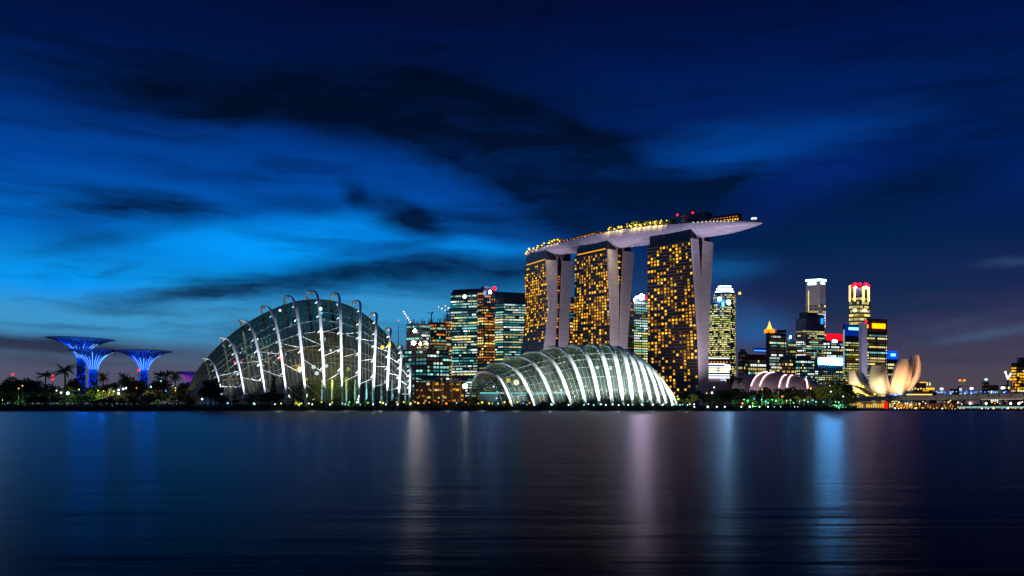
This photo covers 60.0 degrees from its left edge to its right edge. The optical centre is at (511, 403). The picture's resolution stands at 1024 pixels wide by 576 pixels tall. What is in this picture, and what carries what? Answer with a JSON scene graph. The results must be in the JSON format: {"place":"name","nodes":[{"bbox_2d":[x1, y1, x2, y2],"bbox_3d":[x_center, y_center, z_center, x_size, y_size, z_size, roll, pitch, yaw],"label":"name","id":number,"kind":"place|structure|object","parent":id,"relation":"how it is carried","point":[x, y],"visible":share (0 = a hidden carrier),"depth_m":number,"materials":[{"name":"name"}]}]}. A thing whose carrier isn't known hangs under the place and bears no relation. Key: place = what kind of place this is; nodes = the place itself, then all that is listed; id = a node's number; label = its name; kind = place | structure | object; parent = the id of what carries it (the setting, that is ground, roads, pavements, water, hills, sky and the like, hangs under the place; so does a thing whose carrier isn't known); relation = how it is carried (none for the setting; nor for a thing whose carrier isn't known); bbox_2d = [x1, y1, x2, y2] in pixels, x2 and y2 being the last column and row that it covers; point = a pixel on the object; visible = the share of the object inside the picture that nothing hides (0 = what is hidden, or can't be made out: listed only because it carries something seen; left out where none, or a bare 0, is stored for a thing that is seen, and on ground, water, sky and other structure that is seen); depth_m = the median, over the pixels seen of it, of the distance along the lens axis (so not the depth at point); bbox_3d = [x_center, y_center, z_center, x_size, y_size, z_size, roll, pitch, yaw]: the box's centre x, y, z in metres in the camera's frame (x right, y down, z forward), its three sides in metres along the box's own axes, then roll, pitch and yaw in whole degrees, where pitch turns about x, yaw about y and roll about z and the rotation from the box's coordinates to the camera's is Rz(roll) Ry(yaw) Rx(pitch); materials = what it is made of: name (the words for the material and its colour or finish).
{"place":"outdoors","nodes":[
{"label":"outdoors","id":0,"kind":"place"},
{"bbox_2d":[223,328,364,406],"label":"indoor mountain","id":1,"kind":"structure","parent":0,"point":[334,365],"depth_m":510.08,"materials":[{"name":"green plant"}]},
{"bbox_2d":[0,404,859,410],"bbox_3d":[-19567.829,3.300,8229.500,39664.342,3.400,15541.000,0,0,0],"label":"ground","id":2,"kind":"structure","parent":0,"point":[414,409],"depth_m":463.00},
{"bbox_2d":[0,376,24,405],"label":"tree","id":3,"kind":"object","parent":2,"relation":"on","point":[9,384],"visible":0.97,"depth_m":599.53,"materials":[{"name":"green plant"}]},
{"bbox_2d":[12,377,38,405],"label":"tree","id":4,"kind":"object","parent":2,"relation":"on","point":[32,386],"visible":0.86,"depth_m":611.25,"materials":[{"name":"green plant"}]},
{"bbox_2d":[18,380,44,395],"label":"tree","id":5,"kind":"object","parent":2,"relation":"on","point":[39,388],"visible":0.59,"depth_m":617.05,"materials":[{"name":"green plant"}]},
{"bbox_2d":[36,371,54,404],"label":"tree","id":6,"kind":"object","parent":2,"relation":"on","point":[46,374],"visible":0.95,"depth_m":579.39,"materials":[{"name":"green plant"}]},
{"bbox_2d":[40,384,62,404],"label":"tree","id":7,"kind":"object","parent":2,"relation":"on","point":[52,389],"visible":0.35,"depth_m":577.40,"materials":[{"name":"green plant"}]},
{"bbox_2d":[50,364,78,404],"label":"tree","id":8,"kind":"object","parent":2,"relation":"on","point":[64,371],"visible":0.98,"depth_m":575.17,"materials":[{"name":"green plant"}]},
{"bbox_2d":[57,386,74,406],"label":"tree","id":9,"kind":"object","parent":2,"relation":"on","point":[65,390],"visible":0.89,"depth_m":511.55,"materials":[{"name":"green plant"}]},
{"bbox_2d":[66,377,87,405],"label":"tree","id":10,"kind":"object","parent":2,"relation":"on","point":[74,384],"visible":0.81,"depth_m":607.64,"materials":[{"name":"green plant"}]},
{"bbox_2d":[46,336,115,405],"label":"supertree","id":11,"kind":"object","parent":2,"relation":"on","point":[76,343],"visible":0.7,"depth_m":714.93,"materials":[{"name":"blue metal"}]},
{"bbox_2d":[81,390,99,405],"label":"tree","id":12,"kind":"object","parent":2,"relation":"on","point":[91,394],"visible":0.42,"depth_m":517.52,"materials":[{"name":"green plant"}]},
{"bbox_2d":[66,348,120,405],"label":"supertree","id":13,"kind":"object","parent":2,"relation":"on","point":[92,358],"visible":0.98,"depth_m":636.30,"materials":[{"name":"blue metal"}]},
{"bbox_2d":[84,385,102,404],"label":"tree","id":14,"kind":"object","parent":2,"relation":"on","point":[96,389],"visible":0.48,"depth_m":528.36,"materials":[{"name":"green plant"}]},
{"bbox_2d":[96,372,109,402],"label":"tree","id":15,"kind":"object","parent":2,"relation":"on","point":[103,377],"visible":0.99,"depth_m":599.56,"materials":[{"name":"green plant"}]},
{"bbox_2d":[102,396,115,404],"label":"tree","id":16,"kind":"object","parent":2,"relation":"on","point":[107,400],"visible":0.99,"depth_m":477.17,"materials":[{"name":"green plant"}]},
{"bbox_2d":[105,387,120,405],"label":"tree","id":17,"kind":"object","parent":2,"relation":"on","point":[110,391],"visible":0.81,"depth_m":511.25,"materials":[{"name":"green plant"}]},
{"bbox_2d":[117,372,128,404],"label":"tree","id":18,"kind":"object","parent":2,"relation":"on","point":[124,378],"visible":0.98,"depth_m":599.42,"materials":[{"name":"green plant"}]},
{"bbox_2d":[114,389,133,403],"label":"tree","id":19,"kind":"object","parent":2,"relation":"on","point":[123,395],"visible":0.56,"depth_m":515.11,"materials":[{"name":"green plant"}]},
{"bbox_2d":[118,377,146,404],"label":"tree","id":20,"kind":"object","parent":2,"relation":"on","point":[126,381],"visible":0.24,"depth_m":612.31,"materials":[{"name":"green plant"}]},
{"bbox_2d":[125,380,147,405],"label":"tree","id":21,"kind":"object","parent":2,"relation":"on","point":[140,386],"visible":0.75,"depth_m":595.33,"materials":[{"name":"green plant"}]},
{"bbox_2d":[117,349,171,405],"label":"supertree","id":22,"kind":"object","parent":2,"relation":"on","point":[143,359],"visible":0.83,"depth_m":694.90,"materials":[{"name":"blue metal"}]},
{"bbox_2d":[142,389,160,405],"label":"tree","id":23,"kind":"object","parent":2,"relation":"on","point":[154,393],"visible":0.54,"depth_m":529.81,"materials":[{"name":"green plant"}]},
{"bbox_2d":[149,377,172,392],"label":"tree","id":24,"kind":"object","parent":2,"relation":"on","point":[156,384],"visible":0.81,"depth_m":624.29,"materials":[{"name":"green plant"}]},
{"bbox_2d":[158,390,174,403],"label":"tree","id":25,"kind":"object","parent":2,"relation":"on","point":[166,395],"visible":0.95,"depth_m":509.84,"materials":[{"name":"green plant"}]},
{"bbox_2d":[168,371,181,404],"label":"tree","id":26,"kind":"object","parent":2,"relation":"on","point":[175,377],"visible":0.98,"depth_m":599.48,"materials":[{"name":"green plant"}]},
{"bbox_2d":[172,388,194,403],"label":"tree","id":27,"kind":"object","parent":2,"relation":"on","point":[181,399],"visible":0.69,"depth_m":539.87,"materials":[{"name":"green plant"}]},
{"bbox_2d":[178,371,197,382],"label":"supertree","id":28,"kind":"object","parent":2,"relation":"on","point":[188,376],"visible":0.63,"depth_m":895.47,"materials":[{"name":"purple metal"}]},
{"bbox_2d":[198,387,215,406],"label":"tree","id":29,"kind":"object","parent":2,"relation":"on","point":[203,391],"visible":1,"depth_m":471.38,"materials":[{"name":"green plant"}]},
{"bbox_2d":[197,378,222,405],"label":"tree","id":30,"kind":"object","parent":2,"relation":"on","point":[209,384],"visible":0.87,"depth_m":474.83,"materials":[{"name":"green plant"}]},
{"bbox_2d":[207,384,223,404],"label":"tree","id":31,"kind":"object","parent":2,"relation":"on","point":[217,397],"visible":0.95,"depth_m":473.10,"materials":[{"name":"green plant"}]},
{"bbox_2d":[243,394,256,404],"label":"tree","id":32,"kind":"object","parent":2,"relation":"on","point":[252,400],"visible":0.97,"depth_m":472.24,"materials":[{"name":"green plant"}]},
{"bbox_2d":[269,374,278,405],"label":"tree","id":33,"kind":"object","parent":2,"relation":"on","point":[273,390],"visible":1,"depth_m":473.55,"materials":[{"name":"green plant"}]},
{"bbox_2d":[183,290,413,406],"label":"conservatory","id":34,"kind":"object","parent":2,"relation":"on","point":[398,373],"visible":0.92,"depth_m":503.42,"materials":[{"name":"clear glass"}]},
{"bbox_2d":[406,319,429,349],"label":"unfinished tower","id":35,"kind":"structure","parent":2,"relation":"on","point":[421,334],"depth_m":1756.72,"materials":[{"name":"grey concrete"}]},
{"bbox_2d":[401,344,448,404],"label":"unfinished tower","id":36,"kind":"structure","parent":2,"relation":"on","point":[424,361],"depth_m":1663.21,"materials":[{"name":"black glass"}]},
{"bbox_2d":[0,403,858,410],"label":"bank shrubbery","id":37,"kind":"object","parent":2,"relation":"on","point":[474,407],"visible":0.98,"depth_m":465.12,"materials":[{"name":"green plant"}]},
{"bbox_2d":[428,317,445,348],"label":"unfinished tower","id":38,"kind":"structure","parent":2,"relation":"on","point":[437,334],"depth_m":1784.46,"materials":[{"name":"black glass"}]},
{"bbox_2d":[411,375,467,405],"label":"garden pavilion","id":39,"kind":"structure","parent":2,"relation":"on","point":[444,392],"depth_m":600.00,"materials":[{"name":"brown glass"}]},
{"bbox_2d":[444,314,451,381],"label":"unfinished tower","id":40,"kind":"structure","parent":2,"relation":"on","point":[448,330],"depth_m":1793.10,"materials":[{"name":"grey concrete"}]},
{"bbox_2d":[451,288,480,403],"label":"office tower","id":41,"kind":"structure","parent":2,"relation":"on","point":[464,334],"depth_m":1909.91,"materials":[{"name":"black glass"}]},
{"bbox_2d":[451,295,476,374],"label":"window","id":42,"kind":"structure","parent":41,"relation":"in","point":[471,295],"depth_m":1911.46,"materials":[{"name":"glass"}]},
{"bbox_2d":[477,286,494,403],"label":"office tower","id":43,"kind":"structure","parent":2,"relation":"on","point":[485,327],"depth_m":1865.41,"materials":[{"name":"black glass"}]},
{"bbox_2d":[495,291,524,391],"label":"office tower","id":44,"kind":"structure","parent":2,"relation":"on","point":[509,316],"depth_m":1905.78,"materials":[{"name":"black glass"}]},
{"bbox_2d":[495,304,524,391],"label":"window","id":45,"kind":"structure","parent":44,"relation":"in","point":[496,304],"depth_m":1903.55,"materials":[{"name":"glass"}]},
{"bbox_2d":[480,392,564,405],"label":"display hall","id":46,"kind":"structure","parent":2,"relation":"on","point":[490,397],"depth_m":546.35,"materials":[{"name":"teal paint"}]},
{"bbox_2d":[513,250,572,403],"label":"hotel tower","id":47,"kind":"structure","parent":2,"relation":"on","point":[548,281],"depth_m":1197.88,"materials":[{"name":"grey concrete"}]},
{"bbox_2d":[518,263,559,375],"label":"window","id":48,"kind":"structure","parent":47,"relation":"in","point":[544,263],"depth_m":1209.08,"materials":[{"name":"yellow glass"}]},
{"bbox_2d":[567,297,573,404],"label":"office tower","id":49,"kind":"structure","parent":2,"relation":"on","point":[570,340],"depth_m":1701.52,"materials":[{"name":"black glass"}]},
{"bbox_2d":[558,373,584,402],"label":"tree","id":50,"kind":"object","parent":2,"relation":"on","point":[576,385],"visible":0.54,"depth_m":554.73,"materials":[{"name":"green plant"}]},
{"bbox_2d":[469,344,676,405],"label":"conservatory","id":51,"kind":"object","parent":2,"relation":"on","point":[636,360],"visible":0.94,"depth_m":544.16,"materials":[{"name":"clear glass"}]},
{"bbox_2d":[580,387,601,404],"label":"tree","id":52,"kind":"object","parent":2,"relation":"on","point":[590,395],"visible":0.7,"depth_m":553.49,"materials":[{"name":"green plant"}]},
{"bbox_2d":[600,391,616,405],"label":"tree","id":53,"kind":"object","parent":2,"relation":"on","point":[605,397],"visible":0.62,"depth_m":554.20,"materials":[{"name":"green plant"}]},
{"bbox_2d":[627,296,633,404],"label":"office tower","id":54,"kind":"structure","parent":2,"relation":"on","point":[630,347],"depth_m":1805.08,"materials":[{"name":"black glass"}]},
{"bbox_2d":[713,390,726,398],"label":"tree","id":55,"kind":"object","parent":2,"relation":"on","point":[716,394],"visible":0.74,"depth_m":610.93,"materials":[{"name":"green plant"}]},
{"bbox_2d":[728,388,744,405],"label":"tree","id":56,"kind":"object","parent":2,"relation":"on","point":[736,394],"visible":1,"depth_m":600.02,"materials":[{"name":"green plant"}]},
{"bbox_2d":[758,387,780,402],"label":"tree","id":57,"kind":"object","parent":2,"relation":"on","point":[764,391],"visible":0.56,"depth_m":606.71,"materials":[{"name":"green plant"}]},
{"bbox_2d":[767,388,785,405],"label":"tree","id":58,"kind":"object","parent":2,"relation":"on","point":[777,390],"visible":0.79,"depth_m":599.87,"materials":[{"name":"green plant"}]},
{"bbox_2d":[732,371,823,395],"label":"exhibition hall","id":59,"kind":"structure","parent":2,"relation":"on","point":[766,379],"depth_m":886.29,"materials":[{"name":"grey metal"}]},
{"bbox_2d":[784,386,803,405],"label":"tree","id":60,"kind":"object","parent":2,"relation":"on","point":[796,391],"visible":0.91,"depth_m":614.60,"materials":[{"name":"green plant"}]},
{"bbox_2d":[0,411,1023,575],"bbox_3d":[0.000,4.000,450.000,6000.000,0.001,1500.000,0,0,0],"label":"water","id":61,"kind":"structure","parent":0,"point":[511,493],"depth_m":39.52,"materials":[{"name":"blue liquid"}]},
{"bbox_2d":[0,0,1023,403],"label":"sky","id":62,"kind":"structure","parent":0,"point":[172,171],"materials":[{"name":"blue"}]},
{"bbox_2d":[571,242,633,404],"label":"hotel tower","id":63,"kind":"structure","parent":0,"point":[603,273],"depth_m":1087.90,"materials":[{"name":"black glass"}]},
{"bbox_2d":[572,254,618,399],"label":"window","id":64,"kind":"structure","parent":63,"relation":"in","point":[600,254],"depth_m":1096.32,"materials":[{"name":"yellow glass"}]},
{"bbox_2d":[526,220,762,255],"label":"roof deck","id":65,"kind":"structure","parent":63,"relation":"on","point":[630,237],"depth_m":1031.14,"materials":[{"name":"grey metal"}]},
{"bbox_2d":[680,211,712,221],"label":"rooftop pavilion","id":66,"kind":"structure","parent":65,"relation":"on","point":[702,216],"depth_m":990.45,"materials":[{"name":"black glass"}]},
{"bbox_2d":[709,213,741,219],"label":"rooftop pavilion","id":67,"kind":"structure","parent":65,"relation":"on","point":[727,216],"depth_m":966.97,"materials":[{"name":"brown stone"}]},
{"bbox_2d":[647,230,712,404],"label":"hotel tower","id":68,"kind":"structure","parent":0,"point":[679,270],"depth_m":995.94,"materials":[{"name":"black glass"}]},
{"bbox_2d":[648,243,697,402],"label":"window","id":69,"kind":"structure","parent":68,"relation":"in","point":[688,243],"depth_m":1002.61,"materials":[{"name":"yellow glass"}]},
{"bbox_2d":[709,284,740,384],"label":"office tower","id":70,"kind":"structure","parent":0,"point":[722,333],"depth_m":1716.78,"materials":[{"name":"grey glass"}]},
{"bbox_2d":[709,294,735,373],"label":"window","id":71,"kind":"structure","parent":70,"relation":"in","point":[723,336],"depth_m":1713.01,"materials":[{"name":"glass"}]},
{"bbox_2d":[796,312,824,358],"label":"office tower","id":72,"kind":"structure","parent":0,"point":[810,332],"depth_m":1708.46,"materials":[{"name":"black glass"}]},
{"bbox_2d":[848,355,921,395],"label":"petal museum","id":73,"kind":"structure","parent":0,"point":[905,376],"depth_m":1045.22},
{"bbox_2d":[901,382,937,402],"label":"tiered hotel","id":74,"kind":"structure","parent":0,"point":[920,389],"depth_m":1250.00,"materials":[{"name":"yellow stone"}]},
{"bbox_2d":[858,404,1023,410],"bbox_3d":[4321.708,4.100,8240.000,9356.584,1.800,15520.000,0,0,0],"label":"quay","id":75,"kind":"structure","parent":0,"point":[937,409],"depth_m":508.00,"materials":[{"name":"black concrete"}]},
{"bbox_2d":[632,296,646,404],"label":"office tower","id":76,"kind":"structure","parent":75,"relation":"on","point":[640,328],"depth_m":1858.58,"materials":[{"name":"grey glass"}]},
{"bbox_2d":[709,357,729,389],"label":"office block","id":77,"kind":"structure","parent":75,"relation":"on","point":[719,367],"depth_m":1151.77,"materials":[{"name":"white glass"}]},
{"bbox_2d":[709,378,729,404],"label":"building","id":78,"kind":"structure","parent":75,"relation":"on","point":[719,384],"depth_m":1112.02,"materials":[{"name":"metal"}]},
{"bbox_2d":[738,349,746,375],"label":"office block","id":79,"kind":"structure","parent":75,"relation":"on","point":[741,361],"depth_m":1652.12,"materials":[{"name":"black glass"}]},
{"bbox_2d":[745,348,765,375],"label":"office block","id":80,"kind":"structure","parent":75,"relation":"on","point":[755,364],"depth_m":1508.28,"materials":[{"name":"black glass"}]},
{"bbox_2d":[764,321,786,372],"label":"office tower","id":81,"kind":"structure","parent":75,"relation":"on","point":[775,345],"depth_m":1484.84,"materials":[{"name":"black glass"}]},
{"bbox_2d":[730,385,826,405],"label":"hall wall","id":82,"kind":"structure","parent":75,"relation":"on","point":[774,401],"depth_m":950.00,"materials":[{"name":"brown stone"}]},
{"bbox_2d":[780,354,795,375],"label":"office block","id":83,"kind":"structure","parent":75,"relation":"on","point":[788,364],"depth_m":1405.52,"materials":[{"name":"black glass"}]},
{"bbox_2d":[786,338,795,357],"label":"office tower","id":84,"kind":"structure","parent":75,"relation":"on","point":[791,348],"depth_m":1623.84,"materials":[{"name":"grey glass"}]},
{"bbox_2d":[796,356,814,380],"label":"office block","id":85,"kind":"structure","parent":75,"relation":"on","point":[805,366],"depth_m":1426.20,"materials":[{"name":"black glass"}]},
{"bbox_2d":[806,279,826,339],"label":"office tower","id":86,"kind":"structure","parent":75,"relation":"on","point":[815,295],"depth_m":1955.93,"materials":[{"name":"stone"}]},
{"bbox_2d":[812,384,829,404],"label":"tree","id":87,"kind":"object","parent":75,"relation":"on","point":[817,389],"visible":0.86,"depth_m":559.61,"materials":[{"name":"green plant"}]},
{"bbox_2d":[815,357,842,405],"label":"office block","id":88,"kind":"structure","parent":75,"relation":"on","point":[829,368],"depth_m":1389.02,"materials":[{"name":"white glass"}]},
{"bbox_2d":[821,379,838,405],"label":"tree","id":89,"kind":"object","parent":75,"relation":"on","point":[830,386],"visible":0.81,"depth_m":556.88,"materials":[{"name":"green plant"}]},
{"bbox_2d":[823,334,842,357],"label":"office tower","id":90,"kind":"structure","parent":75,"relation":"on","point":[832,345],"depth_m":1606.84,"materials":[{"name":"black glass"}]},
{"bbox_2d":[827,376,852,404],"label":"tree","id":91,"kind":"object","parent":75,"relation":"on","point":[841,388],"visible":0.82,"depth_m":556.82,"materials":[{"name":"green plant"}]},
{"bbox_2d":[839,384,856,405],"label":"tree","id":92,"kind":"object","parent":75,"relation":"on","point":[849,388],"visible":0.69,"depth_m":558.28,"materials":[{"name":"green plant"}]},
{"bbox_2d":[843,324,858,405],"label":"office tower","id":93,"kind":"structure","parent":75,"relation":"on","point":[850,347],"depth_m":1504.73,"materials":[{"name":"black glass"}]},
{"bbox_2d":[849,283,869,324],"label":"office tower","id":94,"kind":"structure","parent":75,"relation":"on","point":[859,304],"depth_m":1905.48,"materials":[{"name":"brown stone"}]},
{"bbox_2d":[859,319,866,396],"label":"stair tower","id":95,"kind":"structure","parent":75,"relation":"on","point":[863,347],"depth_m":1470.00,"materials":[{"name":"grey metal"}]},
{"bbox_2d":[846,401,885,407],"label":"waterfront hall","id":96,"kind":"structure","parent":75,"relation":"on","point":[870,404],"depth_m":640.30,"materials":[{"name":"yellow glass"}]},
{"bbox_2d":[867,318,886,396],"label":"office tower","id":97,"kind":"structure","parent":75,"relation":"on","point":[876,342],"depth_m":1487.08,"materials":[{"name":"black glass"}]},
{"bbox_2d":[886,351,897,401],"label":"office block","id":98,"kind":"structure","parent":75,"relation":"on","point":[891,360],"depth_m":1452.96,"materials":[{"name":"black glass"}]},
{"bbox_2d":[887,402,918,407],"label":"waterfront hall","id":99,"kind":"structure","parent":75,"relation":"on","point":[897,405],"depth_m":640.30,"materials":[{"name":"yellow glass"}]},
{"bbox_2d":[916,403,962,407],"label":"waterfront hall","id":100,"kind":"structure","parent":75,"relation":"on","point":[935,405],"depth_m":660.60,"materials":[{"name":"brown glass"}]},
{"bbox_2d":[855,392,1023,404],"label":"road bridge","id":101,"kind":"structure","parent":75,"relation":"on","point":[982,399],"depth_m":821.34,"materials":[{"name":"grey concrete"}]},
{"bbox_2d":[845,384,876,396],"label":"canopy roof","id":102,"kind":"structure","parent":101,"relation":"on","point":[865,390],"depth_m":1003.01,"materials":[{"name":"yellow"}]},
{"bbox_2d":[949,389,958,402],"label":"building","id":103,"kind":"structure","parent":75,"relation":"on","point":[954,393],"depth_m":1301.78,"materials":[{"name":"grey concrete"}]},
{"bbox_2d":[982,379,988,404],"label":"roof lit building","id":104,"kind":"structure","parent":75,"relation":"on","point":[985,386],"depth_m":1301.21,"materials":[{"name":"black glass"}]},
{"bbox_2d":[955,405,1023,408],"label":"covered walkway","id":105,"kind":"structure","parent":75,"relation":"on","point":[989,406],"depth_m":556.86,"materials":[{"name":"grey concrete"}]},
{"bbox_2d":[988,385,998,404],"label":"building","id":106,"kind":"structure","parent":75,"relation":"on","point":[993,388],"depth_m":1282.96,"materials":[{"name":"black glass"}]},
{"bbox_2d":[1011,357,1023,404],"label":"bridge end building","id":107,"kind":"structure","parent":0,"point":[1017,373],"depth_m":901.84,"materials":[{"name":"black glass"}]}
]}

